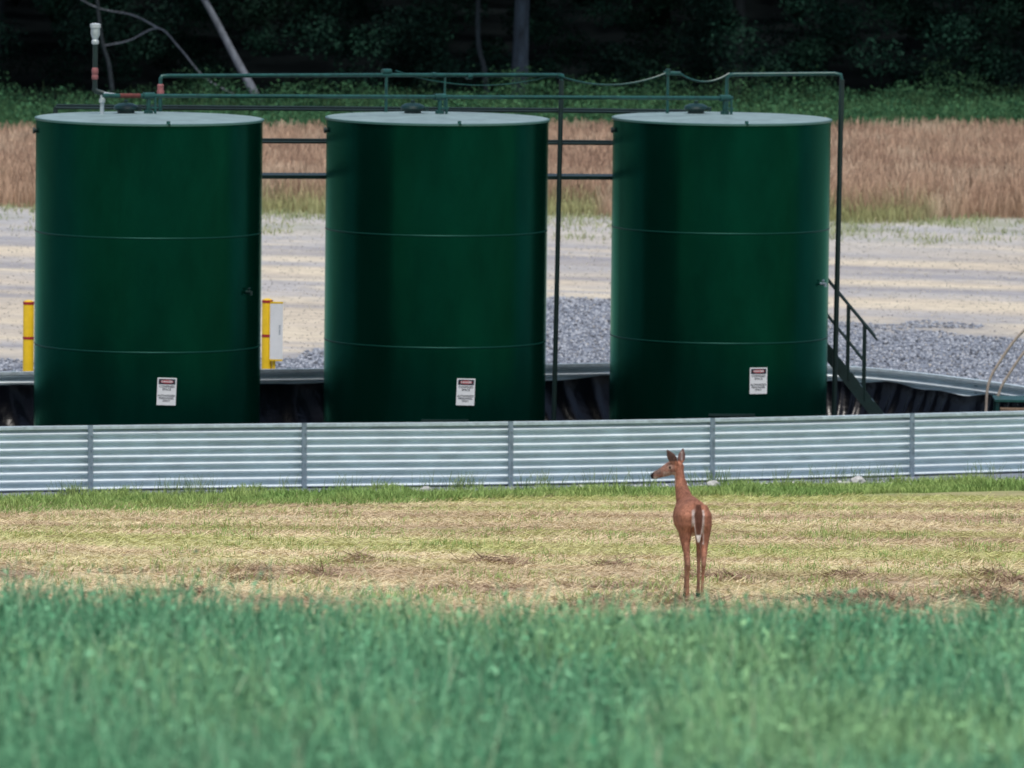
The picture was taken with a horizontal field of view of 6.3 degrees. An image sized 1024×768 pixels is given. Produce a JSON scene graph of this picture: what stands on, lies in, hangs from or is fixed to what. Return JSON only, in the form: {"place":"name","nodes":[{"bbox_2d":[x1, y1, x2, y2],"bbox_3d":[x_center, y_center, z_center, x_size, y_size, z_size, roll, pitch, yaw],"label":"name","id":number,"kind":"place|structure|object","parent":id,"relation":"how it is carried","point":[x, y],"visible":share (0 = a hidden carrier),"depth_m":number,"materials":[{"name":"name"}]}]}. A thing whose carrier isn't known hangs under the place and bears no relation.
{"place":"outdoors","nodes":[
{"label":"outdoors","id":0,"kind":"place"},
{"bbox_2d":[0,550,1023,767],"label":"tall grass","id":1,"kind":"structure","parent":0,"point":[877,753],"depth_m":48.94,"materials":[{"name":"green plant"}]},
{"bbox_2d":[0,0,1023,638],"bbox_3d":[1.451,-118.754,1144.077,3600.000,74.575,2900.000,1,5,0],"label":"ground","id":2,"kind":"structure","parent":0,"point":[290,60],"depth_m":204.32,"materials":[{"name":"soil"}]},
{"bbox_2d":[23,300,33,370],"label":"bollard","id":3,"kind":"object","parent":2,"relation":"on","point":[28,335],"visible":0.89,"depth_m":157.42,"materials":[{"name":"yellow metal"}]},
{"bbox_2d":[96,0,114,98],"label":"tree","id":4,"kind":"object","parent":2,"relation":"on","point":[110,74],"visible":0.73,"depth_m":257.10,"materials":[{"name":"grey plant"}]},
{"bbox_2d":[82,0,233,93],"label":"dead branch","id":5,"kind":"object","parent":4,"relation":"attached to","point":[175,43],"visible":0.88,"depth_m":257.08,"materials":[{"name":"grey wood"}]},
{"bbox_2d":[201,0,258,104],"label":"fallen trunk","id":6,"kind":"object","parent":2,"relation":"on","point":[236,60],"visible":0.75,"depth_m":257.42,"materials":[{"name":"grey wood"}]},
{"bbox_2d":[261,298,272,368],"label":"bollard","id":7,"kind":"object","parent":2,"relation":"on","point":[266,363],"visible":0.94,"depth_m":159.81,"materials":[{"name":"yellow metal"}]},
{"bbox_2d":[270,302,282,368],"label":"marker board","id":8,"kind":"object","parent":2,"relation":"on","point":[276,331],"visible":0.97,"depth_m":159.78,"materials":[{"name":"white paint"}]},
{"bbox_2d":[419,486,430,491],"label":"rock","id":9,"kind":"object","parent":2,"relation":"on","point":[426,487],"visible":0.36,"depth_m":144.73,"materials":[{"name":"white stone"}]},
{"bbox_2d":[475,0,490,106],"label":"tree","id":10,"kind":"object","parent":2,"relation":"on","point":[480,53],"visible":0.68,"depth_m":257.07,"materials":[{"name":"grey plant"}]},
{"bbox_2d":[0,362,1023,491],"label":"containment wall","id":11,"kind":"structure","parent":2,"relation":"on","point":[930,424],"depth_m":148.73,"materials":[{"name":"metal"}]},
{"bbox_2d":[33,100,263,425],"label":"storage tank","id":12,"kind":"object","parent":11,"relation":"on","point":[148,248],"visible":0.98,"depth_m":148.82,"materials":[{"name":"green metal"}]},
{"bbox_2d":[90,23,115,113],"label":"vent stack","id":13,"kind":"object","parent":12,"relation":"on","point":[95,30],"visible":1,"depth_m":150.66,"materials":[{"name":"grey metal"}]},
{"bbox_2d":[53,104,686,179],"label":"pipes","id":14,"kind":"object","parent":12,"relation":"attached to","point":[375,109],"visible":0.28,"depth_m":154.77,"materials":[{"name":"green metal"}]},
{"bbox_2d":[157,69,665,420],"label":"vent line","id":15,"kind":"object","parent":11,"relation":"on","point":[386,73],"visible":0.98,"depth_m":155.99,"materials":[{"name":"green paint"}]},
{"bbox_2d":[323,100,549,422],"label":"storage tank","id":16,"kind":"object","parent":11,"relation":"on","point":[436,229],"visible":0.98,"depth_m":151.82,"materials":[{"name":"green metal"}]},
{"bbox_2d":[0,491,1023,625],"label":"mown hay","id":17,"kind":"object","parent":2,"relation":"on","point":[25,520],"visible":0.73,"depth_m":106.26},
{"bbox_2d":[0,0,1023,98],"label":"understorey","id":18,"kind":"object","parent":2,"relation":"on","point":[918,21],"visible":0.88,"depth_m":263.03,"materials":[{"name":"green plant"}]},
{"bbox_2d":[0,55,1023,133],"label":"weed belt","id":19,"kind":"object","parent":2,"relation":"on","point":[824,87],"visible":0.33,"depth_m":250.04,"materials":[{"name":"green plant"}]},
{"bbox_2d":[0,473,1023,512],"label":"short grass","id":20,"kind":"structure","parent":2,"relation":"on","point":[939,484],"depth_m":141.16,"materials":[{"name":"green plant"}]},
{"bbox_2d":[0,296,1023,384],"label":"gravel","id":21,"kind":"structure","parent":2,"relation":"on","point":[590,322],"depth_m":177.91,"materials":[{"name":"grey gravel"}]},
{"bbox_2d":[0,501,1023,607],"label":"grass tuft","id":22,"kind":"object","parent":2,"relation":"on","point":[620,535],"visible":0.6,"depth_m":105.37,"materials":[{"name":"beige plant"}]},
{"bbox_2d":[0,78,1023,133],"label":"weed stems","id":23,"kind":"object","parent":2,"relation":"on","point":[936,105],"visible":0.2,"depth_m":248.68,"materials":[{"name":"plant"}]},
{"bbox_2d":[0,201,1023,246],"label":"weeds","id":24,"kind":"object","parent":2,"relation":"on","point":[570,221],"visible":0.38,"depth_m":210.65,"materials":[{"name":"plant"}]},
{"bbox_2d":[0,206,1023,383],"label":"pebbles","id":25,"kind":"object","parent":2,"relation":"on","point":[285,341],"visible":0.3,"depth_m":194.59,"materials":[{"name":"stone"}]},
{"bbox_2d":[11,0,1023,31],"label":"forest canopy","id":26,"kind":"object","parent":2,"relation":"on","point":[658,20],"visible":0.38,"depth_m":279.40,"materials":[{"name":"green plant"}]},
{"bbox_2d":[511,0,529,100],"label":"tree","id":27,"kind":"object","parent":2,"relation":"on","point":[520,55],"visible":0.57,"depth_m":257.94,"materials":[{"name":"grey plant"}]},
{"bbox_2d":[46,460,1021,496],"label":"wall weeds","id":28,"kind":"object","parent":2,"relation":"on","point":[467,485],"depth_m":147.63,"materials":[{"name":"green plant"}]},
{"bbox_2d":[158,545,1023,612],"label":"hay heap","id":29,"kind":"object","parent":2,"relation":"on","point":[321,571],"visible":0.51,"depth_m":90.87,"materials":[{"name":"brown plant"}]},
{"bbox_2d":[651,449,711,597],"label":"deer","id":30,"kind":"object","parent":2,"relation":"on","point":[692,515],"visible":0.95,"depth_m":86.33},
{"bbox_2d":[706,480,718,486],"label":"rock","id":31,"kind":"object","parent":2,"relation":"on","point":[712,482],"visible":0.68,"depth_m":147.29,"materials":[{"name":"white stone"}]},
{"bbox_2d":[413,478,1019,490],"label":"rubble","id":32,"kind":"object","parent":2,"relation":"on","point":[704,488],"visible":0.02,"depth_m":148.76,"materials":[{"name":"stone"}]},
{"bbox_2d":[609,101,831,419],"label":"storage tank","id":33,"kind":"object","parent":2,"relation":"on","point":[719,262],"visible":0.98,"depth_m":154.82,"materials":[{"name":"green metal"}]},
{"bbox_2d":[102,92,733,114],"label":"header line","id":34,"kind":"object","parent":33,"relation":"on","point":[148,96],"visible":1,"depth_m":153.72,"materials":[{"name":"green paint"}]},
{"bbox_2d":[663,69,843,415],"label":"vent line","id":35,"kind":"object","parent":33,"relation":"attached to","point":[668,72],"visible":0.97,"depth_m":157.51,"materials":[{"name":"green paint"}]},
{"bbox_2d":[729,0,745,94],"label":"tree","id":36,"kind":"object","parent":2,"relation":"on","point":[740,5],"visible":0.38,"depth_m":265.97,"materials":[{"name":"black plant"}]},
{"bbox_2d":[827,279,884,414],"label":"staircase","id":37,"kind":"structure","parent":2,"relation":"on","point":[856,388],"depth_m":158.18,"materials":[{"name":"green metal"}]},
{"bbox_2d":[850,476,865,483],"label":"rock","id":38,"kind":"object","parent":2,"relation":"on","point":[860,479],"visible":0.7,"depth_m":148.62,"materials":[{"name":"white stone"}]},
{"bbox_2d":[952,0,967,88],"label":"tree","id":39,"kind":"object","parent":2,"relation":"on","point":[959,5],"visible":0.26,"depth_m":269.98,"materials":[{"name":"black plant"}]},
{"bbox_2d":[985,329,1023,411],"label":"crossover step","id":40,"kind":"object","parent":2,"relation":"on","point":[997,398],"visible":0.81,"depth_m":154.04,"materials":[{"name":"green paint"}]},
{"bbox_2d":[0,115,1023,223],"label":"dry grass","id":41,"kind":"structure","parent":0,"point":[896,172],"depth_m":219.28,"materials":[{"name":"beige plant"}]}
]}

